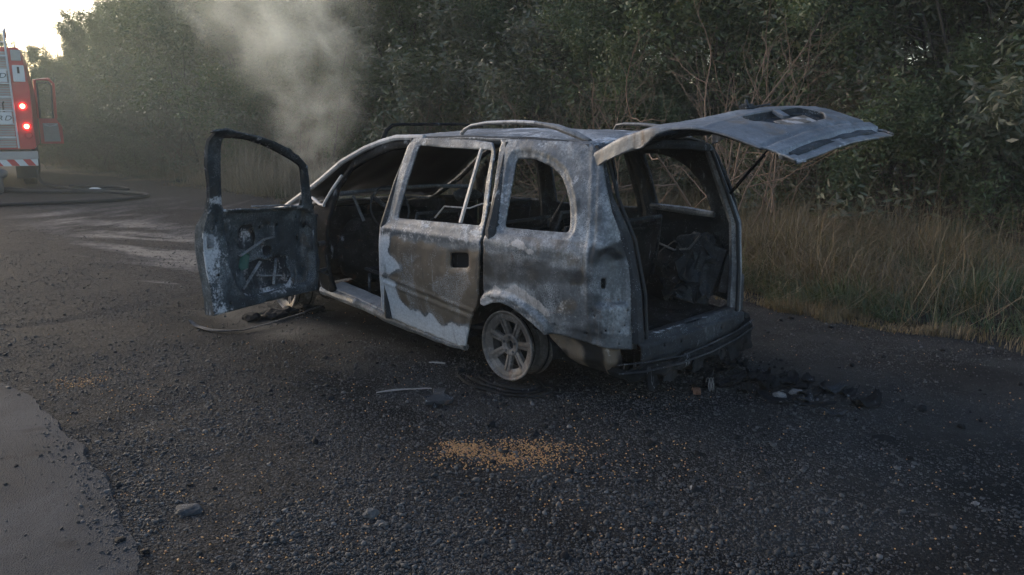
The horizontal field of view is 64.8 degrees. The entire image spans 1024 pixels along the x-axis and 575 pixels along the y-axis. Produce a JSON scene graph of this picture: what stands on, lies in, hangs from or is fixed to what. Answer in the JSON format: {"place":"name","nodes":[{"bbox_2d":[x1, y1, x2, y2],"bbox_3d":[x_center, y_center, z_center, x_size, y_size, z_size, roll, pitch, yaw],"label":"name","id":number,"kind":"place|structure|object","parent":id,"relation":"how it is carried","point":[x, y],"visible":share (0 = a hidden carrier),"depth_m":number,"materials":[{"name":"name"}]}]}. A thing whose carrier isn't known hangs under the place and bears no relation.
{"place":"outdoors","nodes":[
{"label":"outdoors","id":0,"kind":"place"},
{"bbox_2d":[0,383,140,574],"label":"road","id":1,"kind":"structure","parent":0,"point":[30,495],"depth_m":3.34,"materials":[{"name":"grey asphalt"}]},
{"bbox_2d":[170,99,361,198],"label":"brown grass","id":2,"kind":"structure","parent":0,"point":[265,181],"depth_m":17.92,"materials":[{"name":"plant"}]},
{"bbox_2d":[0,0,928,92],"label":"sky","id":3,"kind":"structure","parent":0,"point":[28,20],"materials":[{"name":"white"}]},
{"bbox_2d":[0,159,1023,574],"bbox_3d":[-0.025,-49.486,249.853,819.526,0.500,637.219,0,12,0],"label":"ground","id":4,"kind":"structure","parent":0,"point":[162,209],"depth_m":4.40,"materials":[{"name":"grey gravel"}]},
{"bbox_2d":[0,28,63,184],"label":"fire truck","id":5,"kind":"object","parent":4,"relation":"on","point":[20,112],"visible":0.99,"depth_m":19.82,"materials":[{"name":"red paint"}]},
{"bbox_2d":[24,39,71,155],"bbox_3d":[-19.698,-7.982,34.522,3.738,5.163,2.975,-2,12,-9],"label":"tree","id":6,"kind":"object","parent":4,"relation":"on","point":[45,53],"visible":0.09,"depth_m":34.56,"materials":[{"name":"green plant"}]},
{"bbox_2d":[32,28,96,160],"bbox_3d":[-17.321,-7.789,32.334,3.218,5.585,4.043,-10,15,-40],"label":"tree","id":7,"kind":"object","parent":4,"relation":"on","point":[65,52],"visible":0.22,"depth_m":31.71,"materials":[{"name":"green plant"}]},
{"bbox_2d":[39,66,104,162],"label":"bush","id":8,"kind":"object","parent":4,"relation":"on","point":[66,89],"visible":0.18,"depth_m":29.20,"materials":[{"name":"green plant"}]},
{"bbox_2d":[38,81,106,163],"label":"bush","id":9,"kind":"object","parent":4,"relation":"on","point":[68,104],"visible":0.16,"depth_m":28.02,"materials":[{"name":"green plant"}]},
{"bbox_2d":[0,189,149,206],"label":"fire hose","id":10,"kind":"object","parent":4,"relation":"on","point":[142,195],"visible":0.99,"depth_m":16.77,"materials":[{"name":"rubber"}]},
{"bbox_2d":[19,10,158,163],"bbox_3d":[-14.682,-7.233,29.755,4.464,5.625,4.854,4,12,17],"label":"tree","id":11,"kind":"object","parent":4,"relation":"on","point":[43,59],"visible":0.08,"depth_m":28.56,"materials":[{"name":"green plant"}]},
{"bbox_2d":[48,0,144,158],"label":"tree","id":12,"kind":"object","parent":4,"relation":"on","point":[74,43],"visible":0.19,"depth_m":27.21,"materials":[{"name":"green plant"}]},
{"bbox_2d":[56,98,140,168],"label":"bush","id":13,"kind":"object","parent":4,"relation":"on","point":[77,127],"visible":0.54,"depth_m":25.35,"materials":[{"name":"green plant"}]},
{"bbox_2d":[62,89,134,168],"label":"bush","id":14,"kind":"object","parent":4,"relation":"on","point":[66,135],"visible":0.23,"depth_m":26.75,"materials":[{"name":"green plant"}]},
{"bbox_2d":[50,64,152,164],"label":"bush","id":15,"kind":"object","parent":4,"relation":"on","point":[59,114],"visible":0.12,"depth_m":27.54,"materials":[{"name":"green plant"}]},
{"bbox_2d":[66,0,173,165],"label":"tree","id":16,"kind":"object","parent":4,"relation":"on","point":[85,20],"visible":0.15,"depth_m":25.54,"materials":[{"name":"green plant"}]},
{"bbox_2d":[66,68,177,167],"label":"bush","id":17,"kind":"object","parent":4,"relation":"on","point":[119,87],"visible":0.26,"depth_m":25.03,"materials":[{"name":"green plant"}]},
{"bbox_2d":[79,85,172,171],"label":"bush","id":18,"kind":"object","parent":4,"relation":"on","point":[128,156],"visible":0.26,"depth_m":24.83,"materials":[{"name":"green plant"}]},
{"bbox_2d":[66,39,206,162],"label":"bush","id":19,"kind":"object","parent":4,"relation":"on","point":[87,68],"visible":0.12,"depth_m":25.21,"materials":[{"name":"green plant"}]},
{"bbox_2d":[90,91,183,174],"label":"bush","id":20,"kind":"object","parent":4,"relation":"on","point":[121,135],"visible":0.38,"depth_m":23.75,"materials":[{"name":"green plant"}]},
{"bbox_2d":[71,33,211,171],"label":"bush","id":21,"kind":"object","parent":4,"relation":"on","point":[169,161],"visible":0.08,"depth_m":24.52,"materials":[{"name":"green plant"}]},
{"bbox_2d":[74,0,209,167],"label":"tree","id":22,"kind":"object","parent":4,"relation":"on","point":[107,24],"visible":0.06,"depth_m":26.31,"materials":[{"name":"green plant"}]},
{"bbox_2d":[113,0,208,168],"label":"tree","id":23,"kind":"object","parent":4,"relation":"on","point":[156,4],"visible":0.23,"depth_m":24.33,"materials":[{"name":"green plant"}]},
{"bbox_2d":[74,1,263,170],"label":"bush","id":24,"kind":"object","parent":4,"relation":"on","point":[109,65],"visible":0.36,"depth_m":23.47,"materials":[{"name":"green plant"}]},
{"bbox_2d":[113,22,238,137],"bbox_3d":[-9.143,-6.337,24.757,4.614,5.814,5.017,10,15,40],"label":"tree","id":25,"kind":"object","parent":4,"relation":"on","point":[124,68],"visible":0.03,"depth_m":23.76,"materials":[{"name":"green plant"}]},
{"bbox_2d":[92,25,278,172],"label":"bush","id":26,"kind":"object","parent":4,"relation":"on","point":[127,116],"visible":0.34,"depth_m":22.71,"materials":[{"name":"green plant"}]},
{"bbox_2d":[174,503,202,515],"bbox_3d":[-1.329,0.914,3.318,0.118,0.035,0.092,0,12,0],"label":"stone","id":27,"kind":"object","parent":4,"relation":"on","point":[191,509],"visible":1,"depth_m":3.30,"materials":[{"name":"stone"}]},
{"bbox_2d":[89,0,335,171],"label":"bush","id":28,"kind":"object","parent":4,"relation":"on","point":[185,27],"visible":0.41,"depth_m":21.02,"materials":[{"name":"green plant"}]},
{"bbox_2d":[175,0,289,154],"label":"tree","id":29,"kind":"object","parent":4,"relation":"on","point":[240,2],"visible":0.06,"depth_m":23.18,"materials":[{"name":"green plant"}]},
{"bbox_2d":[187,0,287,128],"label":"tree","id":30,"kind":"object","parent":4,"relation":"on","point":[213,16],"visible":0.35,"depth_m":20.83,"materials":[{"name":"green plant"}]},
{"bbox_2d":[159,18,337,167],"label":"bush","id":31,"kind":"object","parent":4,"relation":"on","point":[232,80],"visible":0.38,"depth_m":19.58,"materials":[{"name":"green plant"}]},
{"bbox_2d":[159,26,357,176],"bbox_3d":[-6.530,-5.043,21.764,5.853,4.805,4.157,-1,12,-5],"label":"bush","id":32,"kind":"object","parent":4,"relation":"on","point":[200,110],"visible":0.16,"depth_m":21.12,"materials":[{"name":"green plant"}]},
{"bbox_2d":[188,299,332,331],"bbox_3d":[-1.883,0.213,6.502,1.286,0.098,0.433,-8,14,-34],"label":"sill trim strip","id":33,"kind":"object","parent":4,"relation":"on","point":[192,322],"visible":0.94,"depth_m":6.27,"materials":[{"name":"metal"}]},
{"bbox_2d":[195,47,337,166],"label":"bush","id":34,"kind":"object","parent":4,"relation":"on","point":[250,97],"visible":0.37,"depth_m":19.61,"materials":[{"name":"green plant"}]},
{"bbox_2d":[222,89,317,173],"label":"dry shrub","id":35,"kind":"object","parent":4,"relation":"on","point":[272,140],"visible":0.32,"depth_m":18.93,"materials":[{"name":"brown plant"}]},
{"bbox_2d":[242,301,326,320],"bbox_3d":[-1.865,0.214,6.696,0.268,0.131,0.729,11,16,43],"label":"burnt rubble","id":36,"kind":"object","parent":4,"relation":"on","point":[277,313],"visible":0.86,"depth_m":6.62,"materials":[{"name":"plastic"}]},
{"bbox_2d":[220,0,368,172],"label":"tree","id":37,"kind":"object","parent":4,"relation":"on","point":[248,2],"visible":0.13,"depth_m":20.29,"materials":[{"name":"green plant"}]},
{"bbox_2d":[243,105,352,178],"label":"dry shrub","id":38,"kind":"object","parent":4,"relation":"on","point":[301,143],"visible":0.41,"depth_m":18.42,"materials":[{"name":"brown plant"}]},
{"bbox_2d":[210,24,411,176],"bbox_3d":[-4.626,-4.369,19.330,5.337,4.381,3.790,3,12,16],"label":"bush","id":39,"kind":"object","parent":4,"relation":"on","point":[249,127],"visible":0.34,"depth_m":18.88,"materials":[{"name":"green plant"}]},
{"bbox_2d":[220,0,410,142],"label":"tree","id":40,"kind":"object","parent":4,"relation":"on","point":[345,5],"visible":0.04,"depth_m":20.82,"materials":[{"name":"green plant"}]},
{"bbox_2d":[267,85,377,170],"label":"bush","id":41,"kind":"object","parent":4,"relation":"on","point":[312,102],"visible":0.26,"depth_m":18.85,"materials":[{"name":"green plant"}]},
{"bbox_2d":[194,0,461,168],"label":"bush","id":42,"kind":"object","parent":4,"relation":"on","point":[311,38],"visible":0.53,"depth_m":18.01,"materials":[{"name":"green plant"}]},
{"bbox_2d":[280,63,378,171],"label":"bush","id":43,"kind":"object","parent":4,"relation":"on","point":[308,94],"visible":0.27,"depth_m":19.70,"materials":[{"name":"green plant"}]},
{"bbox_2d":[251,0,433,155],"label":"tree","id":44,"kind":"object","parent":4,"relation":"on","point":[309,70],"visible":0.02,"depth_m":21.14,"materials":[{"name":"green plant"}]},
{"bbox_2d":[308,102,390,157],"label":"bush","id":45,"kind":"object","parent":4,"relation":"on","point":[358,116],"visible":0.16,"depth_m":18.48,"materials":[{"name":"green plant"}]},
{"bbox_2d":[271,0,446,168],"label":"tree","id":46,"kind":"object","parent":4,"relation":"on","point":[330,42],"visible":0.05,"depth_m":19.47,"materials":[{"name":"green plant"}]},
{"bbox_2d":[282,7,494,145],"bbox_3d":[-2.573,-4.291,18.860,4.598,4.358,4.617,3,12,14],"label":"bush","id":47,"kind":"object","parent":4,"relation":"on","point":[324,77],"visible":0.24,"depth_m":17.82,"materials":[{"name":"green plant"}]},
{"bbox_2d":[308,0,475,167],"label":"tree","id":48,"kind":"object","parent":4,"relation":"on","point":[330,133],"visible":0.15,"depth_m":18.61,"materials":[{"name":"green plant"}]},
{"bbox_2d":[302,0,502,177],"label":"tree","id":49,"kind":"object","parent":4,"relation":"on","point":[376,103],"visible":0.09,"depth_m":19.56,"materials":[{"name":"green plant"}]},
{"bbox_2d":[308,0,526,176],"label":"bush","id":50,"kind":"object","parent":4,"relation":"on","point":[399,77],"visible":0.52,"depth_m":16.03,"materials":[{"name":"green plant"}]},
{"bbox_2d":[370,71,470,177],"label":"bush","id":51,"kind":"object","parent":4,"relation":"on","point":[385,115],"visible":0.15,"depth_m":17.43,"materials":[{"name":"green plant"}]},
{"bbox_2d":[315,0,531,163],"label":"tree","id":52,"kind":"object","parent":4,"relation":"on","point":[378,35],"visible":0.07,"depth_m":18.30,"materials":[{"name":"green plant"}]},
{"bbox_2d":[363,75,496,183],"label":"bush","id":53,"kind":"object","parent":4,"relation":"on","point":[418,104],"visible":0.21,"depth_m":16.90,"materials":[{"name":"green plant"}]},
{"bbox_2d":[423,387,453,404],"bbox_3d":[-0.426,0.622,4.645,0.176,0.036,0.207,-2,12,-11],"label":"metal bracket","id":54,"kind":"object","parent":4,"relation":"on","point":[439,396],"visible":1,"depth_m":4.58,"materials":[{"name":"metal"}]},
{"bbox_2d":[387,0,548,175],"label":"tree","id":55,"kind":"object","parent":4,"relation":"on","point":[457,80],"visible":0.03,"depth_m":19.28,"materials":[{"name":"green plant"}]},
{"bbox_2d":[385,0,615,188],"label":"bush","id":56,"kind":"object","parent":4,"relation":"on","point":[486,17],"visible":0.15,"depth_m":16.51,"materials":[{"name":"green plant"}]},
{"bbox_2d":[458,369,552,398],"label":"tyre remains","id":57,"kind":"object","parent":4,"relation":"on","point":[524,393],"visible":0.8,"depth_m":4.82,"materials":[{"name":"rubber"}]},
{"bbox_2d":[428,51,583,187],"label":"bush","id":58,"kind":"object","parent":4,"relation":"on","point":[525,100],"visible":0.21,"depth_m":16.18,"materials":[{"name":"green plant"}]},
{"bbox_2d":[400,0,615,193],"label":"bush","id":59,"kind":"object","parent":4,"relation":"on","point":[525,44],"visible":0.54,"depth_m":14.71,"materials":[{"name":"green plant"}]},
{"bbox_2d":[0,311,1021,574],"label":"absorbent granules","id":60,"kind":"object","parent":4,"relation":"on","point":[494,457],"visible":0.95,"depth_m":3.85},
{"bbox_2d":[371,0,652,175],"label":"tree","id":61,"kind":"object","parent":4,"relation":"on","point":[413,7],"visible":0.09,"depth_m":17.25,"materials":[{"name":"green plant"}]},
{"bbox_2d":[14,305,1023,559],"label":"soot crumbs","id":62,"kind":"object","parent":4,"relation":"on","point":[564,555],"visible":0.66,"depth_m":4.33,"materials":[{"name":"plastic"}]},
{"bbox_2d":[41,152,1023,327],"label":"dry grass","id":63,"kind":"structure","parent":4,"relation":"on","point":[681,203],"depth_m":10.00,"materials":[{"name":"plant"}]},
{"bbox_2d":[448,70,624,200],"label":"dry shrub","id":64,"kind":"object","parent":4,"relation":"on","point":[510,106],"visible":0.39,"depth_m":11.08,"materials":[{"name":"brown plant"}]},
{"bbox_2d":[486,77,600,198],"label":"bush","id":65,"kind":"object","parent":4,"relation":"on","point":[541,105],"visible":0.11,"depth_m":15.75,"materials":[{"name":"green plant"}]},
{"bbox_2d":[195,99,893,389],"bbox_3d":[-0.487,-0.421,5.635,5.231,1.686,2.845,11,16,44],"label":"burnt minivan","id":66,"kind":"object","parent":4,"relation":"on","point":[591,273],"visible":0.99,"depth_m":5.24,"materials":[{"name":"metal"}]},
{"bbox_2d":[67,139,1023,292],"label":"dry stalks","id":67,"kind":"object","parent":4,"relation":"on","point":[899,222],"visible":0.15,"depth_m":8.20,"materials":[{"name":"plant"}]},
{"bbox_2d":[416,0,683,200],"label":"tree","id":68,"kind":"object","parent":4,"relation":"on","point":[454,108],"visible":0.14,"depth_m":16.89,"materials":[{"name":"green plant"}]},
{"bbox_2d":[466,0,672,170],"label":"tree","id":69,"kind":"object","parent":4,"relation":"on","point":[496,51],"visible":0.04,"depth_m":16.92,"materials":[{"name":"green plant"}]},
{"bbox_2d":[481,0,685,195],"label":"bush","id":70,"kind":"object","parent":4,"relation":"on","point":[533,90],"visible":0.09,"depth_m":15.57,"materials":[{"name":"green plant"}]},
{"bbox_2d":[494,55,684,199],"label":"bush","id":71,"kind":"object","parent":4,"relation":"on","point":[560,113],"visible":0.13,"depth_m":14.93,"materials":[{"name":"green plant"}]},
{"bbox_2d":[476,21,736,203],"bbox_3d":[1.307,-1.862,9.878,2.966,2.897,2.700,4,12,18],"label":"dry shrub","id":72,"kind":"object","parent":4,"relation":"on","point":[603,100],"visible":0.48,"depth_m":9.65,"materials":[{"name":"brown plant"}]},
{"bbox_2d":[535,0,748,189],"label":"tree","id":73,"kind":"object","parent":4,"relation":"on","point":[580,45],"visible":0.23,"depth_m":13.68,"materials":[{"name":"green plant"}]},
{"bbox_2d":[586,60,718,198],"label":"bush","id":74,"kind":"object","parent":4,"relation":"on","point":[666,93],"visible":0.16,"depth_m":14.25,"materials":[{"name":"green plant"}]},
{"bbox_2d":[612,80,716,203],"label":"bush","id":75,"kind":"object","parent":4,"relation":"on","point":[695,111],"visible":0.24,"depth_m":13.86,"materials":[{"name":"green plant"}]},
{"bbox_2d":[536,0,847,194],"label":"bush","id":76,"kind":"object","parent":4,"relation":"on","point":[619,17],"visible":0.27,"depth_m":13.70,"materials":[{"name":"green plant"}]},
{"bbox_2d":[518,0,895,196],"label":"tree","id":77,"kind":"object","parent":4,"relation":"on","point":[623,58],"visible":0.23,"depth_m":13.18,"materials":[{"name":"green plant"}]},
{"bbox_2d":[569,0,854,184],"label":"tree","id":78,"kind":"object","parent":4,"relation":"on","point":[713,47],"visible":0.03,"depth_m":15.39,"materials":[{"name":"green plant"}]},
{"bbox_2d":[556,1,879,237],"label":"dry shrub","id":79,"kind":"object","parent":4,"relation":"on","point":[716,145],"visible":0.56,"depth_m":8.34,"materials":[{"name":"brown plant"}]},
{"bbox_2d":[686,88,818,207],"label":"bush","id":80,"kind":"object","parent":4,"relation":"on","point":[742,100],"visible":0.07,"depth_m":13.09,"materials":[{"name":"green plant"}]},
{"bbox_2d":[566,0,945,206],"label":"bush","id":81,"kind":"object","parent":4,"relation":"on","point":[687,83],"visible":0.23,"depth_m":12.32,"materials":[{"name":"green plant"}]},
{"bbox_2d":[675,53,847,233],"bbox_3d":[2.700,-1.592,9.628,1.850,2.343,2.176,-4,12,-19],"label":"dry shrub","id":82,"kind":"object","parent":4,"relation":"on","point":[772,195],"visible":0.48,"depth_m":9.32,"materials":[{"name":"brown plant"}]},
{"bbox_2d":[639,14,884,169],"bbox_3d":[6.034,-6.343,17.922,6.035,8.486,4.946,5,12,22],"label":"tree","id":83,"kind":"object","parent":4,"relation":"on","point":[673,47],"visible":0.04,"depth_m":17.45,"materials":[{"name":"green plant"}]},
{"bbox_2d":[729,1,851,213],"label":"dry shrub","id":84,"kind":"object","parent":4,"relation":"on","point":[799,177],"visible":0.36,"depth_m":10.86,"materials":[{"name":"brown plant"}]},
{"bbox_2d":[656,0,931,207],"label":"bush","id":85,"kind":"object","parent":4,"relation":"on","point":[736,29],"visible":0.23,"depth_m":12.48,"materials":[{"name":"green plant"}]},
{"bbox_2d":[585,0,1023,204],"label":"tree","id":86,"kind":"object","parent":4,"relation":"on","point":[778,41],"visible":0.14,"depth_m":12.03,"materials":[{"name":"green plant"}]},
{"bbox_2d":[710,56,902,210],"bbox_3d":[4.402,-2.177,12.242,2.840,2.681,2.828,3,12,15],"label":"bush","id":87,"kind":"object","parent":4,"relation":"on","point":[806,96],"visible":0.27,"depth_m":11.93,"materials":[{"name":"green plant"}]},
{"bbox_2d":[704,0,908,198],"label":"tree","id":88,"kind":"object","parent":4,"relation":"on","point":[894,182],"visible":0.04,"depth_m":15.14,"materials":[{"name":"green plant"}]},
{"bbox_2d":[719,50,910,223],"bbox_3d":[4.265,-2.041,11.641,2.611,2.701,3.289,3,12,12],"label":"bush","id":89,"kind":"object","parent":4,"relation":"on","point":[807,170],"visible":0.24,"depth_m":11.07,"materials":[{"name":"green plant"}]},
{"bbox_2d":[647,0,1014,219],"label":"bush","id":90,"kind":"object","parent":4,"relation":"on","point":[902,3],"visible":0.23,"depth_m":11.59,"materials":[{"name":"green plant"}]},
{"bbox_2d":[850,388,881,407],"bbox_3d":[2.005,0.630,4.559,0.253,0.067,0.125,-5,12,-22],"label":"charred flake","id":91,"kind":"object","parent":4,"relation":"on","point":[873,399],"visible":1,"depth_m":4.57,"materials":[{"name":"plastic"}]},
{"bbox_2d":[715,0,1023,222],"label":"tree","id":92,"kind":"object","parent":4,"relation":"on","point":[809,7],"visible":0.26,"depth_m":10.49,"materials":[{"name":"green plant"}]},
{"bbox_2d":[716,0,1023,234],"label":"bush","id":93,"kind":"object","parent":4,"relation":"on","point":[989,113],"visible":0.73,"depth_m":9.67,"materials":[{"name":"green plant"}]},
{"bbox_2d":[760,56,1006,228],"bbox_3d":[5.319,-1.936,11.360,3.178,2.610,2.523,2,12,8],"label":"bush","id":94,"kind":"object","parent":4,"relation":"on","point":[881,183],"visible":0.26,"depth_m":11.09,"materials":[{"name":"green plant"}]},
{"bbox_2d":[788,0,980,188],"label":"tree","id":95,"kind":"object","parent":4,"relation":"on","point":[916,23],"depth_m":15.38,"materials":[{"name":"green plant"}]},
{"bbox_2d":[772,0,1023,231],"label":"tree","id":96,"kind":"object","parent":4,"relation":"on","point":[919,120],"visible":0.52,"depth_m":10.03,"materials":[{"name":"green plant"}]},
{"bbox_2d":[811,0,1011,206],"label":"tree","id":97,"kind":"object","parent":4,"relation":"on","point":[939,55],"visible":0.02,"depth_m":13.78,"materials":[{"name":"green plant"}]},
{"bbox_2d":[820,0,1023,234],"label":"bush","id":98,"kind":"object","parent":4,"relation":"on","point":[999,9],"visible":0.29,"depth_m":10.65,"materials":[{"name":"green plant"}]},
{"bbox_2d":[820,0,1023,215],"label":"tree","id":99,"kind":"object","parent":4,"relation":"on","point":[1001,31],"visible":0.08,"depth_m":11.55,"materials":[{"name":"green plant"}]},
{"bbox_2d":[847,114,1017,233],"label":"dry shrub","id":100,"kind":"object","parent":4,"relation":"on","point":[926,191],"visible":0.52,"depth_m":10.38,"materials":[{"name":"brown plant"}]},
{"bbox_2d":[858,0,1023,208],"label":"tree","id":101,"kind":"object","parent":4,"relation":"on","point":[924,45],"visible":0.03,"depth_m":13.78,"materials":[{"name":"green plant"}]},
{"bbox_2d":[879,26,1023,236],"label":"bush","id":102,"kind":"object","parent":4,"relation":"on","point":[980,206],"visible":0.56,"depth_m":9.92,"materials":[{"name":"green plant"}]},
{"bbox_2d":[879,0,1023,206],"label":"tree","id":103,"kind":"object","parent":4,"relation":"on","point":[907,8],"visible":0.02,"depth_m":12.71,"materials":[{"name":"green plant"}]},
{"bbox_2d":[934,45,1023,190],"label":"bush","id":104,"kind":"object","parent":4,"relation":"on","point":[989,70],"visible":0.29,"depth_m":9.69,"materials":[{"name":"green plant"}]},
{"bbox_2d":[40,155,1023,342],"bbox_3d":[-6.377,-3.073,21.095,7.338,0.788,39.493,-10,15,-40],"label":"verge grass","id":105,"kind":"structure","parent":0,"point":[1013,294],"depth_m":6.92,"materials":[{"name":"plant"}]},
{"bbox_2d":[41,168,1023,355],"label":"short grass","id":106,"kind":"structure","parent":0,"point":[801,308],"depth_m":6.45,"materials":[{"name":"plant"}]},
{"bbox_2d":[620,152,1023,337],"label":"brown grass","id":107,"kind":"structure","parent":0,"point":[792,245],"depth_m":7.80,"materials":[{"name":"plant"}]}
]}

